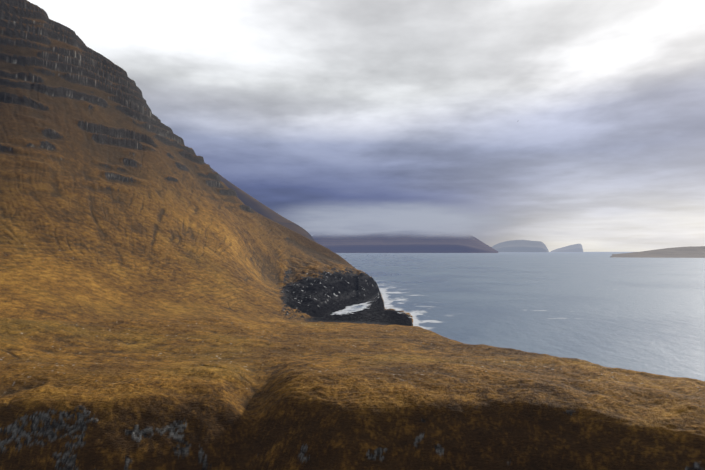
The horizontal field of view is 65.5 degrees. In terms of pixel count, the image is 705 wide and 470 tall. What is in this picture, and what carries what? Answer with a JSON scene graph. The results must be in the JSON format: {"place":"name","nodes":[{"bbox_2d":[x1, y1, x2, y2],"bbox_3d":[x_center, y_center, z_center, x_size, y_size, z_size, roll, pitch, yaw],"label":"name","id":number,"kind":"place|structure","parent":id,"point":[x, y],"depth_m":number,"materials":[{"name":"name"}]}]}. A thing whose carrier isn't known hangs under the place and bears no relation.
{"place":"outdoors","nodes":[
{"label":"outdoors","id":0,"kind":"place"},
{"bbox_2d":[204,162,315,241],"bbox_3d":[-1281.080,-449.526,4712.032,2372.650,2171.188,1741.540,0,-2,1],"label":"ridge terrain","id":1,"kind":"structure","parent":0,"point":[251,202],"depth_m":4999.25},
{"bbox_2d":[0,0,704,469],"bbox_3d":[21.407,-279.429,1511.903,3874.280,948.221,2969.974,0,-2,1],"label":"grassy hillside","id":2,"kind":"structure","parent":0,"point":[170,298],"depth_m":409.54,"materials":[{"name":"brown plant"}]},
{"bbox_2d":[27,0,704,251],"label":"sky","id":3,"kind":"structure","parent":0,"point":[557,124],"materials":[{"name":"grey"}]},
{"bbox_2d":[313,232,497,252],"bbox_3d":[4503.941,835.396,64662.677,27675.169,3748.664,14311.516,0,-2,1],"label":"island terrain","id":4,"kind":"structure","parent":0,"point":[393,244],"depth_m":60600.39,"materials":[{"name":"grey stone"}]},
{"bbox_2d":[332,252,704,380],"bbox_3d":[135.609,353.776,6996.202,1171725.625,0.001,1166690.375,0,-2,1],"label":"sea water","id":5,"kind":"structure","parent":0,"point":[606,309],"depth_m":1520.36,"materials":[{"name":"liquid"}]},
{"bbox_2d":[492,240,548,251],"bbox_3d":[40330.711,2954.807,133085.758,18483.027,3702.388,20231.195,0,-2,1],"label":"island terrain","id":6,"kind":"structure","parent":0,"point":[522,246],"depth_m":128445.39,"materials":[{"name":"grey stone"}]},
{"bbox_2d":[551,244,582,251],"bbox_3d":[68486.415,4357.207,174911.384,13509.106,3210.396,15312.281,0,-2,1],"label":"island terrain","id":7,"kind":"structure","parent":0,"point":[575,248],"depth_m":170878.06,"materials":[{"name":"grey stone"}]},
{"bbox_2d":[611,246,704,257],"bbox_3d":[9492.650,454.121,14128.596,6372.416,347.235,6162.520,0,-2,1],"label":"island terrain","id":8,"kind":"structure","parent":0,"point":[689,252],"depth_m":14125.83,"materials":[{"name":"grey stone"}]}
]}

